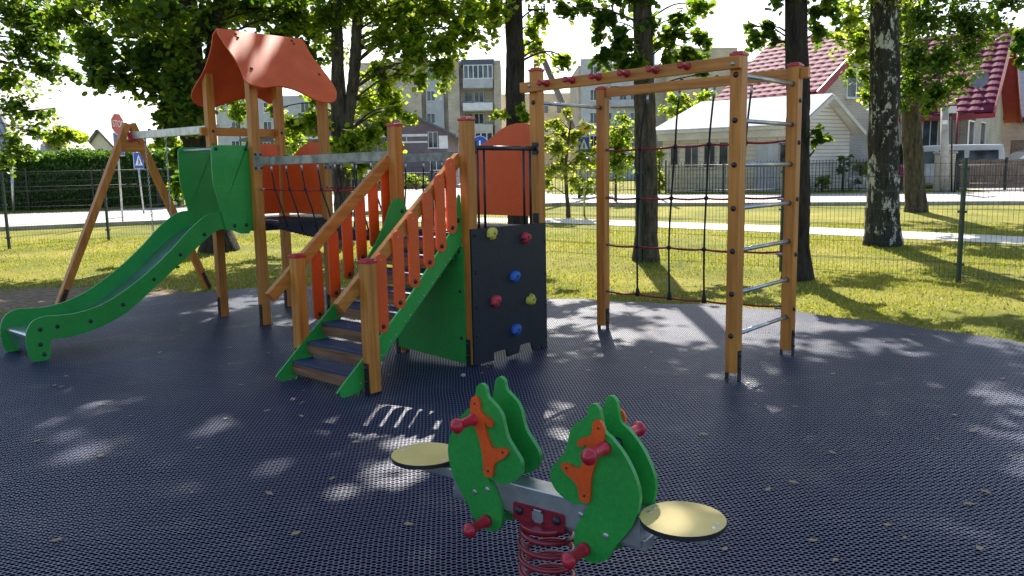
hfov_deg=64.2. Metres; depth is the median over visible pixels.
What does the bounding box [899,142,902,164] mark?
shrub
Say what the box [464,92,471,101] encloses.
window
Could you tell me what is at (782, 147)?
window
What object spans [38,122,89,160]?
tree
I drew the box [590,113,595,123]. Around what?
window
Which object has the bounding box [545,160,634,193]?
iron fence
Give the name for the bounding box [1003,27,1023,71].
linden tree
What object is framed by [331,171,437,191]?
iron fence
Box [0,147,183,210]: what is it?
clipped hedge
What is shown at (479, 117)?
window
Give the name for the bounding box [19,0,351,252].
maple tree
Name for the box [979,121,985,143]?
window
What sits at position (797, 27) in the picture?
linden tree
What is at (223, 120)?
apartment block
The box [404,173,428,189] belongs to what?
shrub
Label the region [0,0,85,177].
maple tree
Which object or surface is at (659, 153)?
shrub
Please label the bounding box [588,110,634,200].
tree
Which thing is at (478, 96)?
window
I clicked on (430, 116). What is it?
window
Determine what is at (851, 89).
window
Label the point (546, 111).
window
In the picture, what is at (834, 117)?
house
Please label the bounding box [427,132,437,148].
window
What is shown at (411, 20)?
linden tree
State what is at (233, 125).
window
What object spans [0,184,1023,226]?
road
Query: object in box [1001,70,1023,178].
neighbour house
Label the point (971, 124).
window
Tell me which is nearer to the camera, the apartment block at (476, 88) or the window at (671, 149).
the window at (671, 149)
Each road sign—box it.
[111,113,124,221]
[133,152,144,213]
[475,136,487,144]
[576,119,591,215]
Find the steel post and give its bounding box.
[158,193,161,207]
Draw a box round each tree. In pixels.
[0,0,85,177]
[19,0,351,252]
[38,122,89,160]
[147,143,162,149]
[219,99,246,144]
[264,0,504,247]
[459,0,575,224]
[544,107,595,216]
[552,0,716,262]
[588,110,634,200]
[657,89,716,119]
[743,0,850,281]
[825,0,923,246]
[838,0,1023,212]
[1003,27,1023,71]
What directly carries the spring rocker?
on the rubber mat
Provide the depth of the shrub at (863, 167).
36.12 m
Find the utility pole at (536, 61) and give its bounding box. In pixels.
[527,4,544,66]
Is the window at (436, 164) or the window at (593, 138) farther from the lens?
the window at (593, 138)
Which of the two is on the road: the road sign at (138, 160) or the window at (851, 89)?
the road sign at (138, 160)
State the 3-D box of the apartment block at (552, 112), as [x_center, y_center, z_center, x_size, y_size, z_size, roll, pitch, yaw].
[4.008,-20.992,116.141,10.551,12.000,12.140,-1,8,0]
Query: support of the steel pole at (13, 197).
on the ground at (22, 297)
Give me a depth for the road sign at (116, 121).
25.12 m
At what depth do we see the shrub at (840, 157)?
35.16 m
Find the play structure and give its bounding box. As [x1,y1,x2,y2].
[0,28,809,397]
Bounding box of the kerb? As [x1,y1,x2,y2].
[0,201,1023,230]
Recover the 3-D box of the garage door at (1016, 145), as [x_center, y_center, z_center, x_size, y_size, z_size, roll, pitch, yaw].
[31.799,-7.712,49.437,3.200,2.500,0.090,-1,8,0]
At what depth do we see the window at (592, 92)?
83.25 m
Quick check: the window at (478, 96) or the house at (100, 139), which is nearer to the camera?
the house at (100, 139)
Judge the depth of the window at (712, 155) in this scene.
36.50 m
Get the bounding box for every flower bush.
[846,175,867,189]
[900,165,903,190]
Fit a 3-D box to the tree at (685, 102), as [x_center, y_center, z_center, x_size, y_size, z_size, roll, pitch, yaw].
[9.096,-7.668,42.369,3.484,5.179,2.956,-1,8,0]
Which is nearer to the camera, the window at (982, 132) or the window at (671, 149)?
the window at (671, 149)
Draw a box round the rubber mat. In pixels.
[0,286,1023,575]
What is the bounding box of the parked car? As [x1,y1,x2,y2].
[1007,150,1023,177]
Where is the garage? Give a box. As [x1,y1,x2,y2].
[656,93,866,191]
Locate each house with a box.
[0,51,94,153]
[88,129,170,151]
[714,25,1021,184]
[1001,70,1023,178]
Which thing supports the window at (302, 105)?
in the apartment block at (223, 120)
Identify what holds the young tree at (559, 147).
on the ground at (22, 297)
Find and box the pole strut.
[539,54,595,190]
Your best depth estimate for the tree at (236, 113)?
58.34 m
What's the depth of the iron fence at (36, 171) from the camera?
31.99 m
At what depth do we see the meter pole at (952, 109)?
32.60 m
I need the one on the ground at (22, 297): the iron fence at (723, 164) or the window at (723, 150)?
the iron fence at (723, 164)
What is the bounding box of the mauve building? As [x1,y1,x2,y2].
[239,104,459,189]
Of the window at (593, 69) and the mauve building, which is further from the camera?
the window at (593, 69)
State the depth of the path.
19.63 m
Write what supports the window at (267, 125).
in the apartment block at (223, 120)
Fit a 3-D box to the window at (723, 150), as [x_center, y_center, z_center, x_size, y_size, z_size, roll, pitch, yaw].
[9.361,-5.928,36.140,0.525,1.060,0.140,4,10,32]
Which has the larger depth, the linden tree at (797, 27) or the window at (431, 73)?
the window at (431, 73)
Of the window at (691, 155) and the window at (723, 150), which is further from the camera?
the window at (691, 155)
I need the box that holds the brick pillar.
[933,152,957,190]
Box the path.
[140,217,1023,243]
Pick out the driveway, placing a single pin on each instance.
(986, 189)
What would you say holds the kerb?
on the ground at (22, 297)
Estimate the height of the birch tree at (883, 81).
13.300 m
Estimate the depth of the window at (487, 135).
92.53 m
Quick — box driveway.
[959,186,1023,192]
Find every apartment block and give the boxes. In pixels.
[215,96,330,144]
[356,56,502,176]
[502,93,570,177]
[570,47,750,179]
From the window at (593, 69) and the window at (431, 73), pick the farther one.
the window at (431, 73)
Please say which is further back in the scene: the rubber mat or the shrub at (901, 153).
the shrub at (901, 153)
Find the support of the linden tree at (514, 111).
on the ground at (22, 297)
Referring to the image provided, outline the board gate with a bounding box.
[956,157,1023,189]
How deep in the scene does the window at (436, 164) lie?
59.29 m
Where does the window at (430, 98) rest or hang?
in the apartment block at (476, 88)
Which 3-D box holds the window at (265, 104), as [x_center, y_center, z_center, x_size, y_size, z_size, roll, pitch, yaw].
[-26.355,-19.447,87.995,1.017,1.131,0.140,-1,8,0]
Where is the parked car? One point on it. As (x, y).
(1016, 155)
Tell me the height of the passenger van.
2.000 m
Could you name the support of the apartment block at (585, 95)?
on the ground at (22, 297)
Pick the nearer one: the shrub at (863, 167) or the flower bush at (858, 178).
the flower bush at (858, 178)
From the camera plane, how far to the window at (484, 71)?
91.54 m
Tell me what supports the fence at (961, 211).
on the ground at (22, 297)
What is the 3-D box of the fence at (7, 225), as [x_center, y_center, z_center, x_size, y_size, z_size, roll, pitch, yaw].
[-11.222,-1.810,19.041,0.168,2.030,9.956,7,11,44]
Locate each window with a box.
[231,122,238,127]
[231,141,239,144]
[263,102,271,112]
[263,121,271,128]
[300,102,308,112]
[426,70,435,79]
[426,91,434,101]
[427,113,435,123]
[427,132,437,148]
[429,161,440,170]
[463,64,492,78]
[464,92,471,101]
[474,91,483,102]
[474,113,483,124]
[475,132,492,139]
[544,106,548,113]
[556,106,560,113]
[590,66,596,72]
[590,90,595,100]
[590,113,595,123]
[590,136,595,145]
[630,113,634,119]
[670,148,677,164]
[683,144,698,168]
[701,143,716,168]
[717,142,728,165]
[780,145,784,161]
[845,72,862,99]
[922,121,938,145]
[967,120,974,143]
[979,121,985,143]
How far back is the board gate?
33.44 m
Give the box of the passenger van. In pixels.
[900,144,1007,187]
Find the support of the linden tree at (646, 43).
on the ground at (22, 297)
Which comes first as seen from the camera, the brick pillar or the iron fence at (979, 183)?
the iron fence at (979, 183)
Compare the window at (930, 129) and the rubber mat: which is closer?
the rubber mat
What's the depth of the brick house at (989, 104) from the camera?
39.72 m
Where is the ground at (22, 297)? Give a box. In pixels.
[0,178,1023,342]
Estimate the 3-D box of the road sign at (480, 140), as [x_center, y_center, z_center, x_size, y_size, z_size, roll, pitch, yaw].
[-1.529,-5.951,39.534,0.848,2.813,0.096,-1,8,0]
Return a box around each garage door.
[754,143,778,190]
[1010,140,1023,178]
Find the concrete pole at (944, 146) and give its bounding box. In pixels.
[940,107,948,192]
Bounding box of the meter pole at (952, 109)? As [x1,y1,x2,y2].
[949,106,956,190]
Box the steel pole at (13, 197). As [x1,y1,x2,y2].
[10,169,14,212]
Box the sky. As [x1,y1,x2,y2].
[0,0,1023,142]
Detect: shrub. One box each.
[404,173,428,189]
[568,179,595,197]
[656,147,667,192]
[814,175,832,189]
[835,154,853,189]
[851,159,867,184]
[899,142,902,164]
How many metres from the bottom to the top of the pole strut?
5.772 m
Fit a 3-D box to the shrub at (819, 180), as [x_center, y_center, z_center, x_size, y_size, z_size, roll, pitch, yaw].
[13.337,-4.457,34.950,0.780,0.835,0.560,2,9,21]
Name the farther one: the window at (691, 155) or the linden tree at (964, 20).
the window at (691, 155)
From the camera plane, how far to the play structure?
7.48 m
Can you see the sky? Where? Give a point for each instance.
(86, 114)
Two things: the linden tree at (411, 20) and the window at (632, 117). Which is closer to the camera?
the linden tree at (411, 20)
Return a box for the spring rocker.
[391,376,726,575]
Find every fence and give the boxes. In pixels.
[0,166,172,210]
[0,169,184,249]
[267,158,1023,283]
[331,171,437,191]
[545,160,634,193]
[665,157,867,193]
[954,160,1023,190]
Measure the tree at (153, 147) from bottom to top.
3.073 m
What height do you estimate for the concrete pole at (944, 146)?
3.423 m
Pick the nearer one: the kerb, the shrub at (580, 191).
the kerb

